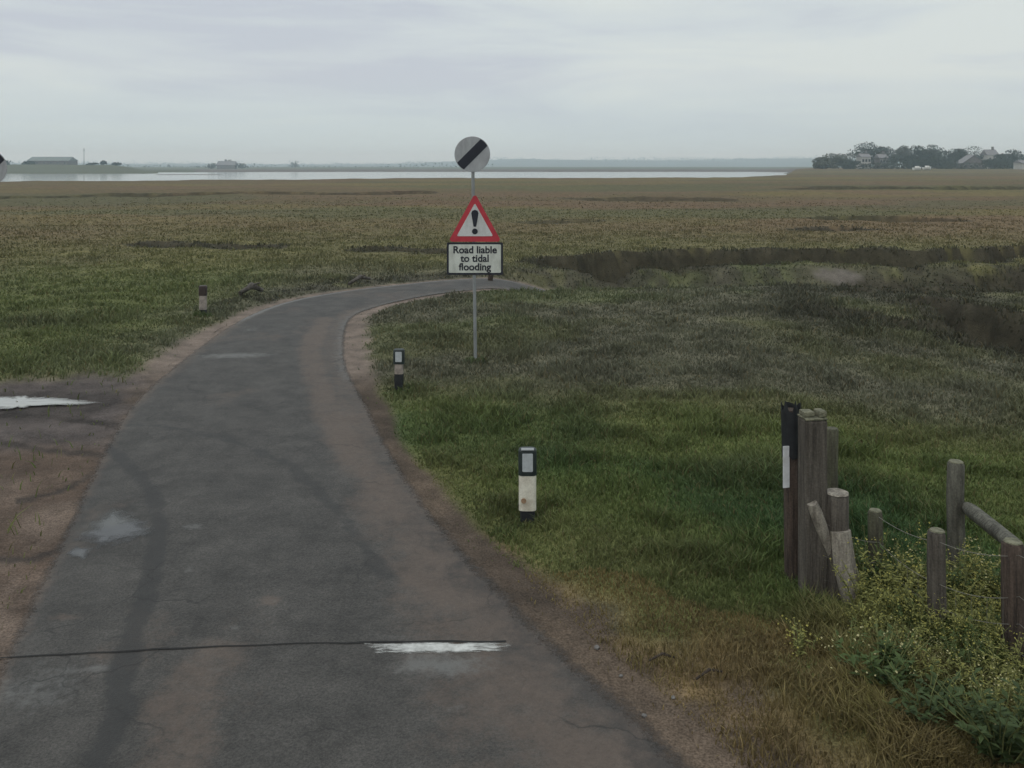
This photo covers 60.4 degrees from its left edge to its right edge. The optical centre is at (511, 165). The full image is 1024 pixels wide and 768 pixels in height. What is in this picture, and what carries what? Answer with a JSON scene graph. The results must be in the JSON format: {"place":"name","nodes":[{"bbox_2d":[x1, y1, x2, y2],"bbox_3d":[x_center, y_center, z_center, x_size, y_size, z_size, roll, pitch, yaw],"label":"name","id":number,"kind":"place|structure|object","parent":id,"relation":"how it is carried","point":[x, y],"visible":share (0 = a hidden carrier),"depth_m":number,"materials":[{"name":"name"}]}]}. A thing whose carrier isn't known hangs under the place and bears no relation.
{"place":"outdoors","nodes":[
{"label":"outdoors","id":0,"kind":"place"},
{"bbox_2d":[0,278,685,767],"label":"road","id":1,"kind":"structure","parent":0,"point":[250,478],"depth_m":5.08,"materials":[{"name":"asphalt"}]},
{"bbox_2d":[69,548,86,557],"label":"puddle","id":2,"kind":"object","parent":1,"relation":"on","point":[79,552],"visible":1,"depth_m":5.88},
{"bbox_2d":[82,511,147,542],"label":"puddle","id":3,"kind":"object","parent":1,"relation":"on","point":[113,526],"visible":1,"depth_m":6.24,"materials":[{"name":"liquid"}]},
{"bbox_2d":[0,640,505,657],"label":"road joint","id":4,"kind":"object","parent":1,"relation":"on","point":[264,644],"visible":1,"depth_m":4.73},
{"bbox_2d":[365,642,504,652],"bbox_3d":[-0.401,2.578,4.707,0.800,0.010,0.119,0,0,0],"label":"road marking","id":5,"kind":"object","parent":1,"relation":"on","point":[429,646],"visible":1,"depth_m":4.71,"materials":[{"name":"paint"}]},
{"bbox_2d":[1,172,787,181],"bbox_3d":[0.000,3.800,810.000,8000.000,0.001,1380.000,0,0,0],"label":"water","id":6,"kind":"structure","parent":0,"point":[220,176],"depth_m":352.02,"materials":[{"name":"liquid"}]},
{"bbox_2d":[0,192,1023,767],"bbox_3d":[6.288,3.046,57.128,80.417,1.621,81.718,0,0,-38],"label":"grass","id":7,"kind":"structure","parent":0,"point":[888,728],"depth_m":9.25,"materials":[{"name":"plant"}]},
{"bbox_2d":[0,158,1023,767],"bbox_3d":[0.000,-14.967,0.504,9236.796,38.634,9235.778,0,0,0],"label":"ground","id":8,"kind":"structure","parent":0,"point":[54,502],"depth_m":16.74,"materials":[{"name":"plant"}]},
{"bbox_2d":[0,154,6,181],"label":"road sign","id":9,"kind":"object","parent":8,"relation":"on","point":[3,167],"visible":1,"depth_m":11.37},
{"bbox_2d":[21,161,35,163],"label":"building","id":10,"kind":"structure","parent":8,"relation":"on","point":[28,162],"depth_m":607.61,"materials":[{"name":"grey metal"}]},
{"bbox_2d":[0,396,91,408],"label":"puddle","id":11,"kind":"object","parent":8,"relation":"on","point":[8,402],"visible":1,"depth_m":9.59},
{"bbox_2d":[26,157,77,164],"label":"farm building","id":12,"kind":"structure","parent":8,"relation":"on","point":[57,160],"depth_m":654.91,"materials":[{"name":"metal"}]},
{"bbox_2d":[199,285,206,312],"bbox_3d":[-5.321,2.410,15.152,0.140,0.704,0.090,0,0,0],"label":"marker post","id":13,"kind":"object","parent":8,"relation":"on","point":[202,297],"visible":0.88,"depth_m":15.11,"materials":[{"name":"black plastic"}]},
{"bbox_2d":[205,163,216,168],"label":"tree","id":14,"kind":"object","parent":8,"relation":"on","point":[213,165],"visible":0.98,"depth_m":898.43,"materials":[{"name":"green plant"}]},
{"bbox_2d":[216,161,236,168],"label":"house","id":15,"kind":"structure","parent":8,"relation":"on","point":[226,164],"depth_m":896.36,"materials":[{"name":"stone"}]},
{"bbox_2d":[235,163,248,167],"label":"tree","id":16,"kind":"object","parent":8,"relation":"on","point":[240,165],"visible":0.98,"depth_m":897.85,"materials":[{"name":"green plant"}]},
{"bbox_2d":[238,282,263,295],"bbox_3d":[-5.056,2.384,17.175,0.252,0.241,0.617,0,0,34],"label":"driftwood","id":17,"kind":"object","parent":8,"relation":"on","point":[251,285],"visible":1,"depth_m":17.16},
{"bbox_2d":[348,274,370,284],"bbox_3d":[-3.268,2.447,19.049,0.180,0.203,0.738,0,0,32],"label":"driftwood","id":18,"kind":"object","parent":8,"relation":"on","point":[358,277],"visible":1,"depth_m":19.00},
{"bbox_2d":[393,348,404,390],"bbox_3d":[-1.300,2.447,10.121,0.129,0.684,0.096,0,0,0],"label":"marker post","id":19,"kind":"object","parent":8,"relation":"on","point":[398,357],"visible":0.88,"depth_m":10.09,"materials":[{"name":"black plastic"}]},
{"bbox_2d":[8,155,851,166],"bbox_3d":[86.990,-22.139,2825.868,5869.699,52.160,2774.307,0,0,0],"label":"woods","id":20,"kind":"object","parent":8,"relation":"on","point":[413,162],"visible":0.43,"depth_m":3663.18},
{"bbox_2d":[447,136,502,358],"bbox_3d":[-0.483,1.229,11.490,0.732,3.230,0.059,0,0,0],"label":"road sign","id":21,"kind":"object","parent":8,"relation":"on","point":[474,247],"visible":1,"depth_m":11.46,"materials":[{"name":"metal"}]},
{"bbox_2d":[518,447,536,522],"bbox_3d":[0.112,2.409,6.370,0.133,0.736,0.096,0,0,0],"label":"marker post","id":22,"kind":"object","parent":8,"relation":"on","point":[527,465],"visible":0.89,"depth_m":6.33,"materials":[{"name":"white plastic"}]},
{"bbox_2d":[648,652,674,660],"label":"twig","id":23,"kind":"object","parent":8,"relation":"on","point":[658,655],"visible":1,"depth_m":4.56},
{"bbox_2d":[696,668,721,679],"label":"twig","id":24,"kind":"object","parent":8,"relation":"on","point":[705,672],"visible":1,"depth_m":4.39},
{"bbox_2d":[781,400,800,580],"bbox_3d":[1.716,2.106,5.421,0.128,1.361,0.119,0,0,0],"label":"marker stake","id":25,"kind":"object","parent":8,"relation":"on","point":[789,422],"visible":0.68,"depth_m":5.38,"materials":[{"name":"black wood"}]},
{"bbox_2d":[778,615,829,657],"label":"yellow flower plant","id":26,"kind":"object","parent":8,"relation":"on","point":[799,641],"visible":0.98,"depth_m":4.59,"materials":[{"name":"green plant"}]},
{"bbox_2d":[797,408,830,598],"bbox_3d":[1.816,2.093,5.207,0.194,1.295,0.164,0,0,-7],"label":"gate post","id":27,"kind":"object","parent":8,"relation":"on","point":[814,542],"visible":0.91,"depth_m":5.17,"materials":[{"name":"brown wood"}]},
{"bbox_2d":[811,157,830,168],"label":"tree","id":28,"kind":"object","parent":8,"relation":"on","point":[817,159],"visible":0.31,"depth_m":442.89,"materials":[{"name":"green plant"}]},
{"bbox_2d":[813,160,838,168],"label":"tree","id":29,"kind":"object","parent":8,"relation":"on","point":[823,164],"visible":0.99,"depth_m":433.89,"materials":[{"name":"green plant"}]},
{"bbox_2d":[827,426,838,488],"bbox_3d":[2.045,2.233,5.635,0.090,1.110,0.085,0,0,0],"label":"fence post","id":30,"kind":"object","parent":8,"relation":"on","point":[832,454],"visible":0.3,"depth_m":5.60,"materials":[{"name":"brown wood"}]},
{"bbox_2d":[822,153,851,168],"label":"house","id":31,"kind":"structure","parent":8,"relation":"on","point":[836,158],"depth_m":471.36,"materials":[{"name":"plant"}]},
{"bbox_2d":[827,488,861,603],"bbox_3d":[1.954,2.357,5.151,0.153,0.866,0.266,0,0,-36],"label":"fence post","id":32,"kind":"object","parent":8,"relation":"on","point":[842,548],"visible":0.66,"depth_m":5.13,"materials":[{"name":"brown wood"}]},
{"bbox_2d":[820,613,874,667],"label":"pale flower plant","id":33,"kind":"object","parent":8,"relation":"on","point":[857,652],"visible":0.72,"depth_m":4.38,"materials":[{"name":"green plant"}]},
{"bbox_2d":[838,159,860,168],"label":"tree","id":34,"kind":"object","parent":8,"relation":"on","point":[843,162],"visible":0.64,"depth_m":442.55,"materials":[{"name":"green plant"}]},
{"bbox_2d":[845,149,858,160],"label":"tree","id":35,"kind":"object","parent":8,"relation":"on","point":[850,155],"visible":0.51,"depth_m":487.02,"materials":[{"name":"green plant"}]},
{"bbox_2d":[823,555,895,610],"bbox_3d":[1.983,2.397,5.008,0.390,0.338,0.329,0,0,-37],"label":"flowering weed","id":36,"kind":"object","parent":8,"relation":"on","point":[861,575],"visible":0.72,"depth_m":5.00,"materials":[{"name":"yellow plant"}]},
{"bbox_2d":[856,150,870,168],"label":"house","id":37,"kind":"structure","parent":8,"relation":"on","point":[865,158],"depth_m":469.36,"materials":[{"name":"stone"}]},
{"bbox_2d":[854,141,883,161],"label":"tree","id":38,"kind":"object","parent":8,"relation":"on","point":[873,152],"visible":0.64,"depth_m":500.17,"materials":[{"name":"green plant"}]},
{"bbox_2d":[835,580,903,625],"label":"flowering weed","id":39,"kind":"object","parent":8,"relation":"on","point":[862,606],"visible":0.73,"depth_m":4.77,"materials":[{"name":"green plant"}]},
{"bbox_2d":[847,601,900,643],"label":"flowering weed","id":40,"kind":"object","parent":8,"relation":"on","point":[866,623],"visible":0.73,"depth_m":4.62,"materials":[{"name":"green plant"}]},
{"bbox_2d":[846,571,912,614],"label":"flowering weed","id":41,"kind":"object","parent":8,"relation":"on","point":[867,596],"visible":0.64,"depth_m":4.83,"materials":[{"name":"green plant"}]},
{"bbox_2d":[848,525,914,592],"bbox_3d":[2.132,2.329,5.186,0.428,0.458,0.345,0,0,19],"label":"flowering weed","id":42,"kind":"object","parent":8,"relation":"on","point":[859,557],"visible":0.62,"depth_m":5.18,"materials":[{"name":"green plant"}]},
{"bbox_2d":[874,151,888,168],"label":"house","id":43,"kind":"structure","parent":8,"relation":"on","point":[878,158],"depth_m":471.06,"materials":[{"name":"stone"}]},
{"bbox_2d":[831,617,938,693],"bbox_3d":[1.794,2.380,4.226,0.459,0.335,0.466,0,0,-35],"label":"leafy bush","id":44,"kind":"object","parent":8,"relation":"on","point":[898,660],"visible":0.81,"depth_m":4.19,"materials":[{"name":"green plant"}]},
{"bbox_2d":[876,146,894,162],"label":"tree","id":45,"kind":"object","parent":8,"relation":"on","point":[888,151],"visible":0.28,"depth_m":507.23,"materials":[{"name":"green plant"}]},
{"bbox_2d":[847,537,926,609],"bbox_3d":[2.155,2.340,4.946,0.454,0.432,0.384,0,0,-19],"label":"flowering weed","id":46,"kind":"object","parent":8,"relation":"on","point":[889,577],"visible":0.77,"depth_m":4.96,"materials":[{"name":"green plant"}]},
{"bbox_2d":[860,537,917,592],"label":"flowering weed","id":47,"kind":"object","parent":8,"relation":"on","point":[913,548],"visible":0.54,"depth_m":5.15,"materials":[{"name":"green plant"}]},
{"bbox_2d":[882,157,898,168],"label":"tree","id":48,"kind":"object","parent":8,"relation":"on","point":[892,161],"visible":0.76,"depth_m":450.48,"materials":[{"name":"green plant"}]},
{"bbox_2d":[869,590,917,632],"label":"flowering weed","id":49,"kind":"object","parent":8,"relation":"on","point":[884,613],"visible":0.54,"depth_m":4.71,"materials":[{"name":"green plant"}]},
{"bbox_2d":[870,617,927,665],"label":"flowering weed","id":50,"kind":"object","parent":8,"relation":"on","point":[898,641],"visible":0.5,"depth_m":4.28,"materials":[{"name":"green plant"}]},
{"bbox_2d":[892,145,911,168],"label":"tree","id":51,"kind":"object","parent":8,"relation":"on","point":[903,151],"visible":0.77,"depth_m":501.70,"materials":[{"name":"green plant"}]},
{"bbox_2d":[877,568,927,624],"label":"flowering weed","id":52,"kind":"object","parent":8,"relation":"on","point":[907,589],"visible":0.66,"depth_m":4.82,"materials":[{"name":"green plant"}]},
{"bbox_2d":[880,621,924,657],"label":"flowering weed","id":53,"kind":"object","parent":8,"relation":"on","point":[912,646],"visible":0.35,"depth_m":4.34,"materials":[{"name":"green plant"}]},
{"bbox_2d":[884,576,926,615],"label":"flowering weed","id":54,"kind":"object","parent":8,"relation":"on","point":[911,598],"visible":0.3,"depth_m":4.83,"materials":[{"name":"green plant"}]},
{"bbox_2d":[888,538,926,592],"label":"flowering weed","id":55,"kind":"object","parent":8,"relation":"on","point":[905,575],"visible":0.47,"depth_m":5.11,"materials":[{"name":"green plant"}]},
{"bbox_2d":[881,584,938,630],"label":"flowering weed","id":56,"kind":"object","parent":8,"relation":"on","point":[897,612],"visible":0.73,"depth_m":4.67,"materials":[{"name":"green plant"}]},
{"bbox_2d":[883,613,940,647],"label":"flowering weed","id":57,"kind":"object","parent":8,"relation":"on","point":[922,630],"visible":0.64,"depth_m":4.51,"materials":[{"name":"green plant"}]},
{"bbox_2d":[908,145,927,159],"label":"tree","id":58,"kind":"object","parent":8,"relation":"on","point":[916,151],"visible":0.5,"depth_m":485.95,"materials":[{"name":"green plant"}]},
{"bbox_2d":[904,159,935,167],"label":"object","id":59,"kind":"object","parent":8,"relation":"on","point":[924,161],"visible":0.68,"depth_m":437.50,"materials":[{"name":"plant"}]},
{"bbox_2d":[900,635,942,686],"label":"flowering weed","id":60,"kind":"object","parent":8,"relation":"on","point":[917,670],"visible":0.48,"depth_m":4.19,"materials":[{"name":"green plant"}]},
{"bbox_2d":[887,548,956,579],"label":"flowering weed","id":61,"kind":"object","parent":8,"relation":"on","point":[918,565],"visible":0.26,"depth_m":5.15,"materials":[{"name":"green plant"}]},
{"bbox_2d":[825,459,1023,665],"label":"wire fence","id":62,"kind":"object","parent":8,"relation":"on","point":[958,508],"visible":0.69,"depth_m":4.62,"materials":[{"name":"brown wood"}]},
{"bbox_2d":[882,654,966,732],"bbox_3d":[1.841,2.409,3.920,0.416,0.274,0.366,0,0,0],"label":"leafy bush","id":63,"kind":"object","parent":8,"relation":"on","point":[931,702],"visible":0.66,"depth_m":3.93,"materials":[{"name":"green plant"}]},
{"bbox_2d":[903,629,953,666],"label":"flowering weed","id":64,"kind":"object","parent":8,"relation":"on","point":[941,649],"visible":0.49,"depth_m":4.33,"materials":[{"name":"green plant"}]},
{"bbox_2d":[898,582,959,647],"bbox_3d":[2.149,2.380,4.598,0.279,0.316,0.330,0,0,-12],"label":"flowering weed","id":65,"kind":"object","parent":8,"relation":"on","point":[921,612],"visible":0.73,"depth_m":4.62,"materials":[{"name":"green plant"}]},
{"bbox_2d":[846,162,1012,168],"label":"hedge","id":66,"kind":"object","parent":8,"relation":"on","point":[870,166],"visible":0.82,"depth_m":434.62,"materials":[{"name":"green plant"}]},
{"bbox_2d":[920,149,938,158],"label":"tree","id":67,"kind":"object","parent":8,"relation":"on","point":[930,153],"visible":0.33,"depth_m":502.04,"materials":[{"name":"green plant"}]},
{"bbox_2d":[926,145,945,168],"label":"tree","id":68,"kind":"object","parent":8,"relation":"on","point":[933,146],"visible":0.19,"depth_m":509.88,"materials":[{"name":"green plant"}]},
{"bbox_2d":[902,632,973,697],"bbox_3d":[2.038,2.404,4.167,0.305,0.280,0.258,0,0,0],"label":"flowering weed","id":69,"kind":"object","parent":8,"relation":"on","point":[949,661],"visible":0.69,"depth_m":4.18,"materials":[{"name":"green plant"}]},
{"bbox_2d":[928,156,950,167],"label":"tree","id":70,"kind":"object","parent":8,"relation":"on","point":[938,160],"visible":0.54,"depth_m":456.62,"materials":[{"name":"green plant"}]},
{"bbox_2d":[913,542,977,600],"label":"flowering weed","id":71,"kind":"object","parent":8,"relation":"on","point":[954,576],"visible":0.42,"depth_m":4.95,"materials":[{"name":"green plant"}]},
{"bbox_2d":[913,571,979,622],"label":"flowering weed","id":72,"kind":"object","parent":8,"relation":"on","point":[949,604],"visible":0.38,"depth_m":4.71,"materials":[{"name":"green plant"}]},
{"bbox_2d":[934,151,960,168],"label":"tree","id":73,"kind":"object","parent":8,"relation":"on","point":[950,155],"visible":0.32,"depth_m":479.49,"materials":[{"name":"green plant"}]},
{"bbox_2d":[916,593,980,637],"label":"flowering weed","id":74,"kind":"object","parent":8,"relation":"on","point":[959,622],"visible":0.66,"depth_m":4.51,"materials":[{"name":"green plant"}]},
{"bbox_2d":[906,522,993,589],"bbox_3d":[2.548,2.327,5.099,0.442,0.423,0.373,0,0,12],"label":"flowering weed","id":75,"kind":"object","parent":8,"relation":"on","point":[961,555],"visible":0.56,"depth_m":5.09,"materials":[{"name":"green plant"}]},
{"bbox_2d":[945,160,958,168],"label":"tree","id":76,"kind":"object","parent":8,"relation":"on","point":[953,161],"visible":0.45,"depth_m":449.04,"materials":[{"name":"grey"}]},
{"bbox_2d":[931,614,981,646],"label":"flowering weed","id":77,"kind":"object","parent":8,"relation":"on","point":[935,624],"visible":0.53,"depth_m":4.50,"materials":[{"name":"green plant"}]},
{"bbox_2d":[947,148,965,161],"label":"tree","id":78,"kind":"object","parent":8,"relation":"on","point":[960,152],"visible":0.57,"depth_m":515.22,"materials":[{"name":"green plant"}]},
{"bbox_2d":[926,563,1000,616],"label":"flowering weed","id":79,"kind":"object","parent":8,"relation":"on","point":[961,597],"visible":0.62,"depth_m":4.82,"materials":[{"name":"green plant"}]},
{"bbox_2d":[936,615,999,670],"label":"flowering weed","id":80,"kind":"object","parent":8,"relation":"on","point":[955,648],"visible":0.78,"depth_m":4.28,"materials":[{"name":"green plant"}]},
{"bbox_2d":[946,543,990,608],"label":"flowering weed","id":81,"kind":"object","parent":8,"relation":"on","point":[959,577],"visible":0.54,"depth_m":4.92,"materials":[{"name":"green plant"}]},
{"bbox_2d":[939,664,997,724],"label":"flowering weed","id":82,"kind":"object","parent":8,"relation":"on","point":[960,717],"visible":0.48,"depth_m":3.96,"materials":[{"name":"green plant"}]},
{"bbox_2d":[955,155,985,168],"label":"house","id":83,"kind":"structure","parent":8,"relation":"on","point":[971,159],"depth_m":462.27,"materials":[{"name":"stone"}]},
{"bbox_2d":[948,611,995,669],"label":"flowering weed","id":84,"kind":"object","parent":8,"relation":"on","point":[974,637],"visible":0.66,"depth_m":4.39,"materials":[{"name":"green plant"}]},
{"bbox_2d":[946,581,998,629],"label":"flowering weed","id":85,"kind":"object","parent":8,"relation":"on","point":[961,613],"visible":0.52,"depth_m":4.67,"materials":[{"name":"green plant"}]},
{"bbox_2d":[965,146,983,158],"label":"tree","id":86,"kind":"object","parent":8,"relation":"on","point":[974,152],"visible":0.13,"depth_m":531.03,"materials":[{"name":"green plant"}]},
{"bbox_2d":[950,552,1000,605],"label":"flowering weed","id":87,"kind":"object","parent":8,"relation":"on","point":[984,589],"visible":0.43,"depth_m":4.98,"materials":[{"name":"green plant"}]},
{"bbox_2d":[928,664,1023,767],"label":"leafy bush","id":88,"kind":"object","parent":8,"relation":"on","point":[1006,744],"visible":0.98,"depth_m":3.68,"materials":[{"name":"green plant"}]},
{"bbox_2d":[947,639,1006,699],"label":"flowering weed","id":89,"kind":"object","parent":8,"relation":"on","point":[964,674],"visible":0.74,"depth_m":4.14,"materials":[{"name":"green plant"}]},
{"bbox_2d":[953,583,1000,623],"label":"flowering weed","id":90,"kind":"object","parent":8,"relation":"on","point":[990,601],"visible":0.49,"depth_m":4.80,"materials":[{"name":"green plant"}]},
{"bbox_2d":[954,537,1000,592],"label":"flowering weed","id":91,"kind":"object","parent":8,"relation":"on","point":[973,555],"visible":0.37,"depth_m":5.14,"materials":[{"name":"green plant"}]},
{"bbox_2d":[965,538,1000,601],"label":"flowering weed","id":92,"kind":"object","parent":8,"relation":"on","point":[998,579],"visible":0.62,"depth_m":4.96,"materials":[{"name":"green plant"}]},
{"bbox_2d":[967,551,1000,613],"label":"flowering weed","id":93,"kind":"object","parent":8,"relation":"on","point":[991,586],"visible":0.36,"depth_m":4.99,"materials":[{"name":"green plant"}]},
{"bbox_2d":[969,605,1001,649],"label":"flowering weed","id":94,"kind":"object","parent":8,"relation":"on","point":[997,626],"visible":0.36,"depth_m":4.50,"materials":[{"name":"green plant"}]},
{"bbox_2d":[974,590,1000,627],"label":"flowering weed","id":95,"kind":"object","parent":8,"relation":"on","point":[983,611],"visible":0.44,"depth_m":4.66,"materials":[{"name":"green plant"}]},
{"bbox_2d":[963,674,1013,724],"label":"flowering weed","id":96,"kind":"object","parent":8,"relation":"on","point":[998,696],"visible":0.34,"depth_m":3.94,"materials":[{"name":"green plant"}]},
{"bbox_2d":[961,597,1016,651],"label":"flowering weed","id":97,"kind":"object","parent":8,"relation":"on","point":[989,621],"visible":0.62,"depth_m":4.52,"materials":[{"name":"green plant"}]},
{"bbox_2d":[980,147,998,168],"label":"house","id":98,"kind":"structure","parent":8,"relation":"on","point":[989,154],"depth_m":515.69,"materials":[{"name":"stone"}]},
{"bbox_2d":[958,630,1023,702],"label":"flowering weed","id":99,"kind":"object","parent":8,"relation":"on","point":[994,675],"visible":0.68,"depth_m":4.20,"materials":[{"name":"green plant"}]},
{"bbox_2d":[982,159,999,166],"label":"tree","id":100,"kind":"object","parent":8,"relation":"on","point":[993,161],"visible":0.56,"depth_m":449.06,"materials":[{"name":"green plant"}]},
{"bbox_2d":[973,680,1023,730],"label":"flowering weed","id":101,"kind":"object","parent":8,"relation":"on","point":[998,701],"visible":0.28,"depth_m":3.89,"materials":[{"name":"green plant"}]},
{"bbox_2d":[990,154,1011,167],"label":"house","id":102,"kind":"structure","parent":8,"relation":"on","point":[1000,155],"depth_m":486.77,"materials":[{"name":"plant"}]},
{"bbox_2d":[982,627,1023,682],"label":"flowering weed","id":103,"kind":"object","parent":8,"relation":"on","point":[1013,657],"visible":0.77,"depth_m":4.31,"materials":[{"name":"green plant"}]},
{"bbox_2d":[982,654,1023,711],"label":"flowering weed","id":104,"kind":"object","parent":8,"relation":"on","point":[1011,693],"visible":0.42,"depth_m":4.01,"materials":[{"name":"green plant"}]},
{"bbox_2d":[995,157,1012,168],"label":"tree","id":105,"kind":"object","parent":8,"relation":"on","point":[1002,160],"visible":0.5,"depth_m":467.65,"materials":[{"name":"green plant"}]},
{"bbox_2d":[1002,149,1023,168],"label":"tree","id":106,"kind":"object","parent":8,"relation":"on","point":[1014,157],"visible":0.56,"depth_m":507.36,"materials":[{"name":"green plant"}]},
{"bbox_2d":[1013,160,1023,168],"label":"house","id":107,"kind":"structure","parent":8,"relation":"on","point":[1018,164],"depth_m":413.30,"materials":[{"name":"stone"}]},
{"bbox_2d":[0,0,1023,164],"label":"sky","id":108,"kind":"structure","parent":0,"point":[140,81],"materials":[{"name":"grey"}]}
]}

